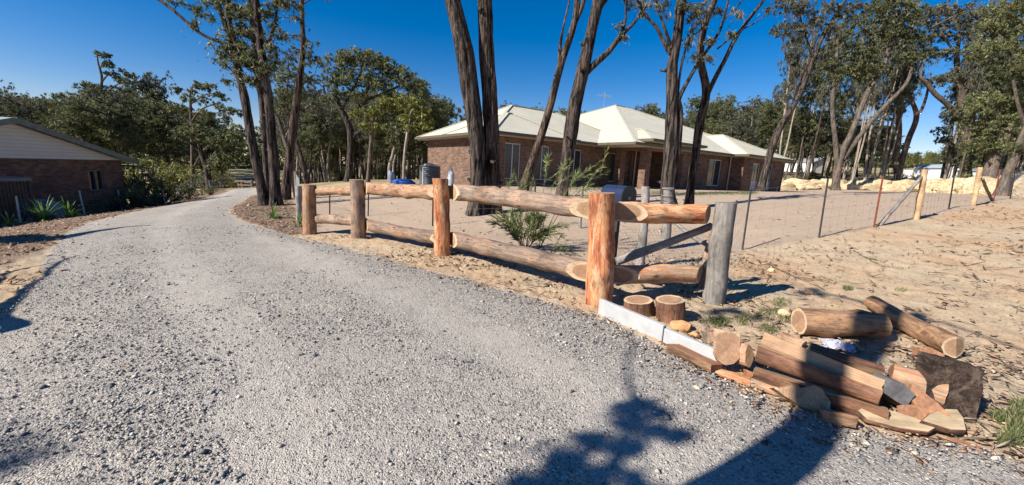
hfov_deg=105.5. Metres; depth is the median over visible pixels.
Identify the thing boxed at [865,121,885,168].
gum tree
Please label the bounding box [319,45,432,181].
gum tree
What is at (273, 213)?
strap plant
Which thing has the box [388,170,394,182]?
tarpaulin
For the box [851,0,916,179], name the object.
gum tree
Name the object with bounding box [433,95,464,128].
gum tree
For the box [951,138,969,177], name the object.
gum tree
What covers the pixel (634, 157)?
front door
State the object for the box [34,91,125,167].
gum tree
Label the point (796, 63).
gum tree
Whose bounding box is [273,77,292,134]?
gum tree
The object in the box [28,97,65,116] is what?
gum tree
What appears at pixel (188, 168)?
shrub
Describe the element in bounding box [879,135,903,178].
gum tree
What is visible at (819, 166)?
white cottage
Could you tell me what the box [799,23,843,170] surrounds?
gum tree
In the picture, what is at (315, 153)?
gum tree
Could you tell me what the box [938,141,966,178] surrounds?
gum tree
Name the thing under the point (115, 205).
shrub
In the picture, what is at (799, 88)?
gum tree
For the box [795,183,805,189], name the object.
sandstone boulder
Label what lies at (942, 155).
gum tree
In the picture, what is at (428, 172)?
water tank
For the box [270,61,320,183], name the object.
gum tree
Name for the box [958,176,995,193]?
sandstone boulder
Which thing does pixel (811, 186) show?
sandstone boulder
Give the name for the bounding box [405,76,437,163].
gum tree
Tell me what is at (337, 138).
gum tree
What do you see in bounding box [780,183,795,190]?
sandstone boulder
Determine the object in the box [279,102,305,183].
gum tree
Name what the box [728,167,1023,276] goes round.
wire fence
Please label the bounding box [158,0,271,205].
gum tree
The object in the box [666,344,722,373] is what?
half log
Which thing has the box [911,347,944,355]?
timber block
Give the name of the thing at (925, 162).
gum tree
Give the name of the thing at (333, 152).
gum tree
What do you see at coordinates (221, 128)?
gum tree
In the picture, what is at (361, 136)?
gum tree
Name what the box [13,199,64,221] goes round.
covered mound
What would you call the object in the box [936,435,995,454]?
wood chip slab
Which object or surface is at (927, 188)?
sandstone boulder
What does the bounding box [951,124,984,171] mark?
gum tree
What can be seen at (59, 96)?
gum tree
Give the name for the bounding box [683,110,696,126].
gum tree
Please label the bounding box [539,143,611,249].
sapling
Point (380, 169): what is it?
shrub
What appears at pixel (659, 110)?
gum tree
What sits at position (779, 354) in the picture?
split log
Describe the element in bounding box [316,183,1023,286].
sandy yard
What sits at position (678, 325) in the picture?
rock
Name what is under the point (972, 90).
gum tree
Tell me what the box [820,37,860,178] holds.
gum tree
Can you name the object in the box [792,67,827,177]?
gum tree
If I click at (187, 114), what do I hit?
gum tree
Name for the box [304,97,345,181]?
gum tree
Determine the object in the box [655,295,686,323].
log round
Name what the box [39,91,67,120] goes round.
gum tree
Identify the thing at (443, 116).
gum tree
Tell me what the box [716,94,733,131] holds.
gum tree
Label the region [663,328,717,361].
concrete sleeper
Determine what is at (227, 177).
shrub
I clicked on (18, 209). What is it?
boundary fence
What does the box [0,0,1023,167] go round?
sky
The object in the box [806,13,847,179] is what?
gum tree
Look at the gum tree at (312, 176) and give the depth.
40.68 m
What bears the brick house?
on the sandy yard at (411, 214)
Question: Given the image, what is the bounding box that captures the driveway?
[0,188,1023,484]
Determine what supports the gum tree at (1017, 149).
on the sandy yard at (411, 214)
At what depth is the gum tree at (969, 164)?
41.59 m
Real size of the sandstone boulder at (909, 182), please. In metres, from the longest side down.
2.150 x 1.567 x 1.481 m
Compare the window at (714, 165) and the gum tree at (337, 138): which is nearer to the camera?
the window at (714, 165)
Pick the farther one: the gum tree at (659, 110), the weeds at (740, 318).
the gum tree at (659, 110)
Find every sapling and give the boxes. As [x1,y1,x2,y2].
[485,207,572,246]
[505,167,536,245]
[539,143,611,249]
[550,234,581,256]
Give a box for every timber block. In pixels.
[873,373,915,404]
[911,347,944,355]
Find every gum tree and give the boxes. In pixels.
[0,79,18,115]
[0,91,46,124]
[0,101,23,118]
[7,92,64,128]
[20,94,37,118]
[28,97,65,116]
[31,94,66,130]
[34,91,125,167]
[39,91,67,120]
[46,85,124,163]
[47,92,128,148]
[62,88,138,166]
[72,50,171,103]
[73,82,102,95]
[74,83,136,151]
[74,96,154,188]
[111,93,147,178]
[115,85,143,177]
[121,91,165,178]
[128,69,181,166]
[128,97,175,172]
[128,100,204,169]
[136,71,157,175]
[139,120,178,171]
[157,112,189,172]
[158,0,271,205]
[158,112,188,173]
[164,79,242,187]
[169,122,245,191]
[172,114,213,173]
[174,105,193,164]
[188,105,220,173]
[194,114,227,160]
[196,109,223,154]
[216,113,234,152]
[238,0,290,193]
[239,0,309,206]
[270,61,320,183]
[273,45,333,169]
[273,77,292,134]
[275,111,308,170]
[276,130,308,159]
[278,0,332,199]
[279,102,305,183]
[295,103,336,182]
[298,101,317,182]
[300,100,342,181]
[301,130,332,182]
[302,84,328,178]
[302,99,329,182]
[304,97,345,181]
[310,108,329,182]
[312,131,345,173]
[315,101,356,169]
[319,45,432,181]
[325,103,345,170]
[330,103,365,151]
[333,96,387,179]
[338,90,368,159]
[340,144,365,176]
[346,102,359,172]
[347,95,407,181]
[351,97,361,177]
[358,91,395,179]
[362,129,387,179]
[368,107,389,176]
[369,98,410,170]
[375,93,411,178]
[378,106,421,178]
[383,119,404,182]
[386,117,405,178]
[387,103,429,178]
[393,93,435,178]
[404,99,435,176]
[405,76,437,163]
[406,151,420,165]
[407,132,420,178]
[408,107,422,179]
[410,108,453,157]
[411,95,451,163]
[412,148,426,174]
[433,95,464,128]
[445,0,486,215]
[478,0,503,213]
[518,0,585,190]
[555,0,649,195]
[559,107,566,113]
[628,105,654,112]
[632,0,746,204]
[643,103,662,117]
[644,102,660,115]
[652,113,691,125]
[683,0,790,204]
[683,94,714,132]
[683,101,697,127]
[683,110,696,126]
[691,93,728,134]
[708,95,738,132]
[710,102,739,133]
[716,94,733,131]
[718,107,764,146]
[721,99,770,144]
[724,94,739,119]
[726,117,749,139]
[747,95,761,143]
[748,103,778,146]
[749,96,773,141]
[750,101,788,152]
[756,0,869,191]
[757,98,777,139]
[765,0,835,156]
[774,59,804,153]
[777,115,794,172]
[778,106,820,172]
[779,112,815,180]
[779,117,817,176]
[785,108,843,179]
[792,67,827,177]
[797,117,830,179]
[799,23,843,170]
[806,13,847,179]
[812,112,840,173]
[814,0,956,190]
[818,126,842,174]
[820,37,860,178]
[821,118,860,178]
[825,77,858,175]
[826,137,854,162]
[830,127,858,179]
[842,19,879,179]
[842,127,879,179]
[843,16,879,168]
[843,120,881,177]
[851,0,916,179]
[852,131,883,175]
[863,0,938,179]
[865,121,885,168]
[869,116,886,174]
[872,26,943,178]
[872,125,910,163]
[874,134,882,175]
[878,72,915,177]
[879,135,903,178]
[886,43,928,180]
[905,153,916,169]
[910,0,997,177]
[912,151,921,170]
[922,152,932,164]
[927,151,942,164]
[938,135,957,158]
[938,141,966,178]
[939,45,997,178]
[940,0,1004,177]
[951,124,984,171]
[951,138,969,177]
[952,0,1023,178]
[952,30,1015,176]
[953,133,995,177]
[958,30,1023,177]
[971,0,1023,161]
[975,118,1006,166]
[978,46,1023,167]
[986,0,1023,195]
[996,109,1020,173]
[1006,155,1023,174]
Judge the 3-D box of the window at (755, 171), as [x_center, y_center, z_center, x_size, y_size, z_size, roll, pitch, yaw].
[18.590,-5.010,29.871,1.260,2.070,0.150,-5,13,-36]
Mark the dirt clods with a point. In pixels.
(991, 443)
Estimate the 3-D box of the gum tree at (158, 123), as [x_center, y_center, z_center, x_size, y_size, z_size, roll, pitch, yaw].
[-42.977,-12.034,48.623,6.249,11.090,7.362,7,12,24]
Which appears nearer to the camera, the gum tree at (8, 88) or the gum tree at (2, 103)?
the gum tree at (2, 103)
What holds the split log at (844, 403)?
on the ground at (900, 238)
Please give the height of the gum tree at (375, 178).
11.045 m
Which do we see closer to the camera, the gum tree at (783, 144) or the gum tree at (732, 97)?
the gum tree at (783, 144)
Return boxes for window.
[87,170,104,190]
[503,142,519,180]
[534,146,548,180]
[570,150,580,181]
[607,153,614,182]
[706,159,721,186]
[749,163,759,190]
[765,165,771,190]
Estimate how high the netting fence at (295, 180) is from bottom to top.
1.628 m
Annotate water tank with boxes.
[419,163,440,184]
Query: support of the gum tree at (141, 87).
on the ground at (900, 238)
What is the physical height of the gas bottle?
1.360 m
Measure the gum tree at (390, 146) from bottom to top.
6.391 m
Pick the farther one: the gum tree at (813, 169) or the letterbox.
the gum tree at (813, 169)
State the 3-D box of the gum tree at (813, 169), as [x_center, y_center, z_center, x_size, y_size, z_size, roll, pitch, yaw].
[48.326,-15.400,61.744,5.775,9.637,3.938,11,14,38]
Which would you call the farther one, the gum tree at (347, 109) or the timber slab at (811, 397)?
the gum tree at (347, 109)
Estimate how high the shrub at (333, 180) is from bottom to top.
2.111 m
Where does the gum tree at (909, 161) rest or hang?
on the ground at (900, 238)
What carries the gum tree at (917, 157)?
on the ground at (900, 238)
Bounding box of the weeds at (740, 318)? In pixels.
[704,284,853,334]
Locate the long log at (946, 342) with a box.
[864,296,964,357]
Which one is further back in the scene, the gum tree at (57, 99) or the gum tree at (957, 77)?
the gum tree at (57, 99)
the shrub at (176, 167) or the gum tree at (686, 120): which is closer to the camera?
the shrub at (176, 167)
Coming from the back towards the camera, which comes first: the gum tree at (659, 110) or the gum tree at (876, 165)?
the gum tree at (659, 110)
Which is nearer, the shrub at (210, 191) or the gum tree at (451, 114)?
the shrub at (210, 191)
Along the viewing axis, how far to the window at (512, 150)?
20.51 m
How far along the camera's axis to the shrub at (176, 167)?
20.81 m
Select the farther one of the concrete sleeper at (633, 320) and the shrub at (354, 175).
the shrub at (354, 175)
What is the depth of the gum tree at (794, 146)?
49.92 m
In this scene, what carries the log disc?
on the ground at (900, 238)
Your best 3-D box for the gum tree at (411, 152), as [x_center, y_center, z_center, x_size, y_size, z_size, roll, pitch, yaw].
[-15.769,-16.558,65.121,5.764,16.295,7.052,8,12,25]
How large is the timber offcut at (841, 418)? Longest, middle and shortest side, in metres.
0.161 x 0.147 x 0.084 m
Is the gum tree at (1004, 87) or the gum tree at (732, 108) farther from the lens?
the gum tree at (732, 108)
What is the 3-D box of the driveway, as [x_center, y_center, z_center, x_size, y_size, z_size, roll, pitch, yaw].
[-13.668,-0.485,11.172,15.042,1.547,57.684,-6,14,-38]
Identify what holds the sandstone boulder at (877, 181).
on the sandy yard at (411, 214)
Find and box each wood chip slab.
[855,408,935,434]
[919,409,966,435]
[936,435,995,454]
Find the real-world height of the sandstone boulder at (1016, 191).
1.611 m
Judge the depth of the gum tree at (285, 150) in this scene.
48.45 m
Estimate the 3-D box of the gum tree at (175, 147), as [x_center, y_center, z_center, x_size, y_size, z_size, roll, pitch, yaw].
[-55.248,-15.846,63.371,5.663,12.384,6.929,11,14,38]
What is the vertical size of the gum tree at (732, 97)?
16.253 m
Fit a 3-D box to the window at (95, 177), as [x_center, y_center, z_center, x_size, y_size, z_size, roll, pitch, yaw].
[-18.748,-2.799,17.479,0.110,0.900,0.750,1,11,-8]
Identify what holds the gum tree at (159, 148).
on the ground at (900, 238)
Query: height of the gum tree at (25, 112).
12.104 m
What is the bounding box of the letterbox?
[601,185,636,264]
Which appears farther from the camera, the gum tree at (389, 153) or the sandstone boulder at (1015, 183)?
the gum tree at (389, 153)
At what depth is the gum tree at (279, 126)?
22.83 m
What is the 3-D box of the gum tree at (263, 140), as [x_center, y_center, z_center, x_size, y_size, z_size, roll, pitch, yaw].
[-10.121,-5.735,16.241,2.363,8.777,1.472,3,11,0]
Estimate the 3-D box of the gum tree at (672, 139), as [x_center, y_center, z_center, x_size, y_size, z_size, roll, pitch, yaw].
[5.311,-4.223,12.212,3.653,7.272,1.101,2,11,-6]
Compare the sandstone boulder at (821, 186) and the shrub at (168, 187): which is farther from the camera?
the sandstone boulder at (821, 186)
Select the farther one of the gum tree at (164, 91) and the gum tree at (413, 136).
the gum tree at (164, 91)
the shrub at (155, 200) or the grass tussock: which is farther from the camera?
the shrub at (155, 200)
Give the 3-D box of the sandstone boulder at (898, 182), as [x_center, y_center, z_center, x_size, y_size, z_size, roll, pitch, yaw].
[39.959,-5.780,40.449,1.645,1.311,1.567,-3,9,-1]
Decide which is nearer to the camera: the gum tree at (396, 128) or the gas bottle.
the gas bottle
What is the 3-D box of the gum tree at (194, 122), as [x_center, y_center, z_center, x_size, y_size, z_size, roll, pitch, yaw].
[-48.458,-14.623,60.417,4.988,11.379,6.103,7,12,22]
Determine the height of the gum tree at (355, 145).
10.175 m
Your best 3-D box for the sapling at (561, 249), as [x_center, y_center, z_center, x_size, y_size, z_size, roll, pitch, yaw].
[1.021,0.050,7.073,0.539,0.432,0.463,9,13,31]
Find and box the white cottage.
[784,158,826,172]
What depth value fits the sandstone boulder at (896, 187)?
39.33 m
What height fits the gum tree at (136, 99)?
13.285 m
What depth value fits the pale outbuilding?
55.80 m
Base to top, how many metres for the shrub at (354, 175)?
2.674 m
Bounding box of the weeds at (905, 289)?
[824,240,1009,291]
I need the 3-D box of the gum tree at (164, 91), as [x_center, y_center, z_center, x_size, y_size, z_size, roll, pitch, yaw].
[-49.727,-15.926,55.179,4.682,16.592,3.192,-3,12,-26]
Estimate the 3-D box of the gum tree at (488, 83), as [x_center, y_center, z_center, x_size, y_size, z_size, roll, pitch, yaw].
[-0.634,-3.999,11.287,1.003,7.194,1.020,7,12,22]
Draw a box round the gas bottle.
[447,168,453,185]
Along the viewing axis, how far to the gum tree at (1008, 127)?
31.69 m
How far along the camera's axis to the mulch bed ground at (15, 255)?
10.56 m
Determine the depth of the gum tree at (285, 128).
37.98 m
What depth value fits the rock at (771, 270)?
6.42 m
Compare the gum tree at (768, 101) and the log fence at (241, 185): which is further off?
the gum tree at (768, 101)
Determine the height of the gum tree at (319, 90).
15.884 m
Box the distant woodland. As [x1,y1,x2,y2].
[117,111,1023,176]
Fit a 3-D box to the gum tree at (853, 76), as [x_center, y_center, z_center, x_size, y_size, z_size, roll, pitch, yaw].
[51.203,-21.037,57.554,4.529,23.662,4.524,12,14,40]
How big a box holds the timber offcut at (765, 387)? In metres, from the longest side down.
0.259 x 0.097 x 0.044 m
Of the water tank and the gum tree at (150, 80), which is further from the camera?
the gum tree at (150, 80)
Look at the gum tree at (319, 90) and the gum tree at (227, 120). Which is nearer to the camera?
the gum tree at (319, 90)
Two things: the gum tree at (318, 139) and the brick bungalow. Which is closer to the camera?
the brick bungalow
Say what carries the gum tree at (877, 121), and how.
on the ground at (900, 238)
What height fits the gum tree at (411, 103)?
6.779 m
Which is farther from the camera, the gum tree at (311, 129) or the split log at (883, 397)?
the gum tree at (311, 129)
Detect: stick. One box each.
[736,276,780,278]
[746,253,842,288]
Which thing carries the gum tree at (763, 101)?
on the ground at (900, 238)
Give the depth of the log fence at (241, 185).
46.65 m
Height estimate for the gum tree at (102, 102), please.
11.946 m
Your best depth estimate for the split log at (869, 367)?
2.79 m
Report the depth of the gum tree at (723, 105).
68.45 m
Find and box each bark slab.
[897,405,928,419]
[908,383,953,417]
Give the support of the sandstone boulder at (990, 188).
on the sandy yard at (411, 214)
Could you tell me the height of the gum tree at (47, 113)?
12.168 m
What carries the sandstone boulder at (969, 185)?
on the sandy yard at (411, 214)
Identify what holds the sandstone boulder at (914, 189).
on the sandy yard at (411, 214)
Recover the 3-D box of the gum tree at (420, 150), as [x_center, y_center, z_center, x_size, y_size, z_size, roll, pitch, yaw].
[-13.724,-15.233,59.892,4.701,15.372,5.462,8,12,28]
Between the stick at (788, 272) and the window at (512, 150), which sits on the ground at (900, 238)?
the stick at (788, 272)
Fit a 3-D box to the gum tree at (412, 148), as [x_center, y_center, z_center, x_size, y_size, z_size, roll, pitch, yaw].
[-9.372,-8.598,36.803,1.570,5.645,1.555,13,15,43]
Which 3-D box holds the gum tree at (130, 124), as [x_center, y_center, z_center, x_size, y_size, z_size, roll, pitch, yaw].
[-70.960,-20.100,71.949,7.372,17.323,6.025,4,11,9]
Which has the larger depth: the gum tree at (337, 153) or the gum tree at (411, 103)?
the gum tree at (337, 153)
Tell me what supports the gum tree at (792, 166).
on the ground at (900, 238)
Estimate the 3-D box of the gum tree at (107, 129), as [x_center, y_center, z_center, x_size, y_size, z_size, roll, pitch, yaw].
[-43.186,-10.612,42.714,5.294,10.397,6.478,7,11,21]
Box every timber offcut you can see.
[715,369,750,386]
[736,342,753,367]
[743,369,752,376]
[750,378,780,396]
[777,332,806,346]
[819,407,858,427]
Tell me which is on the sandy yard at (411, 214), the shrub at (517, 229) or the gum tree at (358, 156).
the shrub at (517, 229)
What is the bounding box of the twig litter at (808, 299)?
[0,193,1023,456]
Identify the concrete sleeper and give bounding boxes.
[598,298,665,341]
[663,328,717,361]
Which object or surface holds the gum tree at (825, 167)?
on the ground at (900, 238)
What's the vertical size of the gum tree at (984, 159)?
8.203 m
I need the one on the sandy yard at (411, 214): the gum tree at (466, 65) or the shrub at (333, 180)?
the gum tree at (466, 65)
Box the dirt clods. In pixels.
[292,232,1023,448]
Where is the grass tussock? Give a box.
[978,392,1023,447]
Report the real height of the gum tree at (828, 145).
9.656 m
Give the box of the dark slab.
[915,351,984,423]
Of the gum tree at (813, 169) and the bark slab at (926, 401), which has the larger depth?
the gum tree at (813, 169)
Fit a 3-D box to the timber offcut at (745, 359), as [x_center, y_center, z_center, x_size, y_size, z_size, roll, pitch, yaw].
[1.824,0.882,3.066,0.092,0.177,0.100,-1,0,-20]
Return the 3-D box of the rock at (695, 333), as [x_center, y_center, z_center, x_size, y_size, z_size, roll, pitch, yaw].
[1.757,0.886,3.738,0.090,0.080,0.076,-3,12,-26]
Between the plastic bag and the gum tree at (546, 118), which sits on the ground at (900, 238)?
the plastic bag
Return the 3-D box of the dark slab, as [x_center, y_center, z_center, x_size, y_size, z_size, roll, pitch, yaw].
[2.913,1.007,2.618,0.293,0.488,0.130,5,5,14]
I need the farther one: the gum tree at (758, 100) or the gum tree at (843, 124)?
the gum tree at (758, 100)
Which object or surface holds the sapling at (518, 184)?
on the sandy yard at (411, 214)
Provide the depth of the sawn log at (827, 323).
3.76 m
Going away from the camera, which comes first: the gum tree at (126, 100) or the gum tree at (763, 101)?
the gum tree at (126, 100)
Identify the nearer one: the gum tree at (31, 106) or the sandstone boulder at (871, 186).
the sandstone boulder at (871, 186)
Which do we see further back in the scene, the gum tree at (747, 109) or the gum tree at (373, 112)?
the gum tree at (747, 109)
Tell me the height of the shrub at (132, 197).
1.735 m
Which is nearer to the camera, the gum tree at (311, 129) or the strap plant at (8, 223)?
the strap plant at (8, 223)
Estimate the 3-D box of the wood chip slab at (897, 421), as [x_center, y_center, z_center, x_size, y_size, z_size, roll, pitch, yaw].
[2.420,1.120,2.459,0.425,0.037,0.169,4,27,6]
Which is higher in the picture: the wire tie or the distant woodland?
the distant woodland
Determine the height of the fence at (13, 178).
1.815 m
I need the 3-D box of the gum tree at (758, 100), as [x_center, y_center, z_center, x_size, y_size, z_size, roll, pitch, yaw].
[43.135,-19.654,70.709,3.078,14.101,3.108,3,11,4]
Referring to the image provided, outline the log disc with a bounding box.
[702,330,730,343]
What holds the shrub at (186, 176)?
on the ground at (900, 238)
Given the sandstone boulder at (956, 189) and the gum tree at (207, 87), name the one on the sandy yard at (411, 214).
the sandstone boulder at (956, 189)
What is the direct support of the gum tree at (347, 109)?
on the ground at (900, 238)
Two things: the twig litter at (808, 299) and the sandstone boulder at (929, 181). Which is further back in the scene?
the sandstone boulder at (929, 181)
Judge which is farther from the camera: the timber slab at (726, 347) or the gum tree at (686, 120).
the gum tree at (686, 120)
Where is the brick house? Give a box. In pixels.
[415,105,794,191]
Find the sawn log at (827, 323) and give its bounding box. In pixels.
[791,308,892,337]
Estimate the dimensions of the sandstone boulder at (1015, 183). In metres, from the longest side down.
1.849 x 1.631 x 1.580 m
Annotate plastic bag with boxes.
[817,338,856,352]
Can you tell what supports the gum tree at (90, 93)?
on the ground at (900, 238)
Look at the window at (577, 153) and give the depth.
23.76 m
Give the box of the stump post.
[661,187,672,248]
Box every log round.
[623,295,654,316]
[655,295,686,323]
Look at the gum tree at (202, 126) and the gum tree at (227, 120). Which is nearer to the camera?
the gum tree at (202, 126)
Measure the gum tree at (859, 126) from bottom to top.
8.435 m
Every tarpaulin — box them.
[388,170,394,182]
[391,179,415,183]
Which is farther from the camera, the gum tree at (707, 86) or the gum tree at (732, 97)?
the gum tree at (732, 97)
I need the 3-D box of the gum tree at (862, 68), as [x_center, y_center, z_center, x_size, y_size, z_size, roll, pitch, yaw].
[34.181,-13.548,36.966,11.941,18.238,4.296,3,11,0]
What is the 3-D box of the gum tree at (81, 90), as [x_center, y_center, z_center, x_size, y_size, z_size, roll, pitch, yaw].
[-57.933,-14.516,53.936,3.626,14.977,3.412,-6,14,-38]
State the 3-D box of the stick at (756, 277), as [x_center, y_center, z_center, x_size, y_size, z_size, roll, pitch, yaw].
[3.959,0.544,6.042,0.917,0.054,0.162,3,11,0]
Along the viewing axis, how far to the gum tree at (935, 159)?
78.29 m
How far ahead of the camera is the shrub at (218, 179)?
39.53 m
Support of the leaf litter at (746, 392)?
on the ground at (900, 238)
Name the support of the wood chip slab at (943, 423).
on the ground at (900, 238)
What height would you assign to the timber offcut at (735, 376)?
0.045 m
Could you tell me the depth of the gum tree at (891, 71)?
41.61 m
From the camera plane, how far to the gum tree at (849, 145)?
51.64 m
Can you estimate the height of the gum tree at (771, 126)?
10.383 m
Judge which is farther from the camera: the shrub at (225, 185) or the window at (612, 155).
the shrub at (225, 185)
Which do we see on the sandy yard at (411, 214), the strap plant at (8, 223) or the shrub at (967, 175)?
the shrub at (967, 175)
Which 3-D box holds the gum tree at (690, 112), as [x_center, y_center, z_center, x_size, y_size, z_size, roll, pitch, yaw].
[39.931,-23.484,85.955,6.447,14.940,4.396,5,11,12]
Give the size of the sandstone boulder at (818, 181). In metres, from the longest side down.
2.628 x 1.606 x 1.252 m
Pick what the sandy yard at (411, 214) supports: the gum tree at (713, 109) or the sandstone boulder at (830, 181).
the sandstone boulder at (830, 181)
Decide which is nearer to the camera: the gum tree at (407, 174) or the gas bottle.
the gas bottle
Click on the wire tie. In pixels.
(666, 195)
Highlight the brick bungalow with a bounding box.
[0,117,138,223]
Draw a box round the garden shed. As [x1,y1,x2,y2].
[914,164,959,178]
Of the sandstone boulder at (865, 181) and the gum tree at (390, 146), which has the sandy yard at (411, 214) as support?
the sandstone boulder at (865, 181)
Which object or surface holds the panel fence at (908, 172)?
on the ground at (900, 238)
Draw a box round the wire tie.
[660,187,674,202]
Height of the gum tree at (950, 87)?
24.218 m
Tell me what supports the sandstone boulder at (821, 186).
on the sandy yard at (411, 214)
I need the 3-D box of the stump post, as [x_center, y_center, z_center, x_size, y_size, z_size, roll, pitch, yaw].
[3.221,-0.450,8.107,0.223,1.376,0.213,0,11,1]
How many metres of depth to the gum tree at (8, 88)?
58.09 m
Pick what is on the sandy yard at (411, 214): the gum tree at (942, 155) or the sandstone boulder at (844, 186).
the sandstone boulder at (844, 186)
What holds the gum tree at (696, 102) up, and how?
on the ground at (900, 238)
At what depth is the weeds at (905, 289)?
6.77 m
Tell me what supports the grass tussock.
on the ground at (900, 238)
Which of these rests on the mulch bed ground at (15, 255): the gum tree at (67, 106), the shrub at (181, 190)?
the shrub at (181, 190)
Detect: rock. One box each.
[670,320,690,332]
[689,331,699,338]
[767,268,775,272]
[777,309,789,315]
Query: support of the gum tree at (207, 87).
on the ground at (900, 238)
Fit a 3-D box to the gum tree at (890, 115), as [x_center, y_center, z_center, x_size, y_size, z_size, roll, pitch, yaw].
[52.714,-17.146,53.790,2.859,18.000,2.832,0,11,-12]
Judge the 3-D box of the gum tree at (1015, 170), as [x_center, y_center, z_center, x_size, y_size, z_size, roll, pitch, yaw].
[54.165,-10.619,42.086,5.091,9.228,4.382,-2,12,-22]
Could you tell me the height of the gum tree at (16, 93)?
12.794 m
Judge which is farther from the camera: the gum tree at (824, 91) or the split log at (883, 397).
the gum tree at (824, 91)
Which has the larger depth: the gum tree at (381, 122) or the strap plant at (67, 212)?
the gum tree at (381, 122)
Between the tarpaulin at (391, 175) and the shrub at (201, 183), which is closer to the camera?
the tarpaulin at (391, 175)
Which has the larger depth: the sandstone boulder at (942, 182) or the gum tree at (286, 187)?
the sandstone boulder at (942, 182)
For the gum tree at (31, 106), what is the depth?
71.99 m
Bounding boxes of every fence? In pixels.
[0,176,36,220]
[15,179,223,221]
[231,180,253,187]
[291,170,299,197]
[295,182,712,287]
[302,178,737,308]
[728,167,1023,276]
[903,170,912,177]
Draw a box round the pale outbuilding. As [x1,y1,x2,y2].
[956,168,1003,177]
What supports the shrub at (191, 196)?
on the mulch bed ground at (15, 255)
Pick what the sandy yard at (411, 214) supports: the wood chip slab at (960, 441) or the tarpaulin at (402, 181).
the tarpaulin at (402, 181)
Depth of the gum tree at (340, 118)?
41.73 m
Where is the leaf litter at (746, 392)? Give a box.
[0,186,1023,484]
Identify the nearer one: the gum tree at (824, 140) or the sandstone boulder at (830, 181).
the sandstone boulder at (830, 181)
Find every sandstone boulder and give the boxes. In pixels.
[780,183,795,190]
[784,178,811,183]
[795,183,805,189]
[803,182,819,189]
[810,179,825,183]
[819,184,825,188]
[820,178,846,183]
[840,184,856,189]
[846,179,860,184]
[846,184,864,189]
[858,183,883,190]
[860,180,872,182]
[872,178,892,184]
[882,183,901,190]
[892,180,903,185]
[901,179,914,185]
[906,183,918,191]
[925,184,933,192]
[926,178,943,184]
[933,178,965,192]
[936,182,957,192]
[953,185,958,193]
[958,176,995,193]
[963,179,988,193]
[978,180,996,194]
[1010,179,1022,191]
[1012,182,1023,196]
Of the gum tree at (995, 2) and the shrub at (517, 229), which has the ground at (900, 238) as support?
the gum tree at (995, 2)
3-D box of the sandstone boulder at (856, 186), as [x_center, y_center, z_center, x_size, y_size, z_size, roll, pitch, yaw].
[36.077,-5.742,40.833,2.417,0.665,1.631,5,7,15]
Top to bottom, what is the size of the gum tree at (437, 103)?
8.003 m
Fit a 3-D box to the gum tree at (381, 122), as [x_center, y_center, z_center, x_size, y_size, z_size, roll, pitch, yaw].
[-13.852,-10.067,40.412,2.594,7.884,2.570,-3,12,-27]
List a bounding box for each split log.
[750,367,888,419]
[755,332,884,405]
[807,342,884,374]
[881,394,910,405]
[887,363,948,404]
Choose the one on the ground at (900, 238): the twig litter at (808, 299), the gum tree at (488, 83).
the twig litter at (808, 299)
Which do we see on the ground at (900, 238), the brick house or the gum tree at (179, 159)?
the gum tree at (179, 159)
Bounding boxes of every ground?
[0,162,1023,463]
[0,188,302,266]
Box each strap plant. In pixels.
[0,211,18,226]
[22,197,70,221]
[51,197,89,216]
[263,203,289,217]
[290,213,301,225]
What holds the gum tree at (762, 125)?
on the ground at (900, 238)
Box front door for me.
[631,157,637,185]
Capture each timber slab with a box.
[713,328,739,364]
[769,385,829,413]
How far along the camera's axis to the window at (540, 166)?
21.73 m
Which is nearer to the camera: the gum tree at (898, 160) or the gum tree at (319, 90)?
the gum tree at (898, 160)
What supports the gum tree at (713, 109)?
on the ground at (900, 238)
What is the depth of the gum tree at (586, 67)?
14.22 m
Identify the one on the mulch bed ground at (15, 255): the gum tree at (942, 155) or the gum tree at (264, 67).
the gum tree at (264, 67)
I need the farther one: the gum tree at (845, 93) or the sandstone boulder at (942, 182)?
the gum tree at (845, 93)
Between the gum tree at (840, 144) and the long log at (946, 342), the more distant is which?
the gum tree at (840, 144)
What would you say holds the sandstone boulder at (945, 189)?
on the sandy yard at (411, 214)
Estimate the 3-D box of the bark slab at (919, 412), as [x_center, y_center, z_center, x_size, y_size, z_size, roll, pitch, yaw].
[2.581,1.109,2.498,0.166,0.129,0.030,4,-34,8]
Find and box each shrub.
[91,190,134,211]
[107,182,154,209]
[110,147,176,207]
[122,154,190,205]
[123,155,201,204]
[136,190,168,206]
[153,171,198,200]
[160,164,202,190]
[177,168,199,187]
[178,186,201,198]
[182,165,229,188]
[196,170,235,188]
[201,170,237,186]
[201,185,217,194]
[213,174,236,188]
[328,164,352,180]
[329,167,343,181]
[340,167,361,178]
[371,159,396,179]
[373,167,386,179]
[809,171,820,178]
[952,173,973,177]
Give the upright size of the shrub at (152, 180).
3.870 m
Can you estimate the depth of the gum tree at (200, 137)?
32.12 m
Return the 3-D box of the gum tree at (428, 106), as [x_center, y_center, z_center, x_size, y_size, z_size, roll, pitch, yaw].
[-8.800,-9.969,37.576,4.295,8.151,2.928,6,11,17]
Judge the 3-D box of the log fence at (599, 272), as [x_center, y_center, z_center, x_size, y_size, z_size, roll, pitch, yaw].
[-1.445,-0.189,6.689,9.078,1.831,1.356,10,13,33]

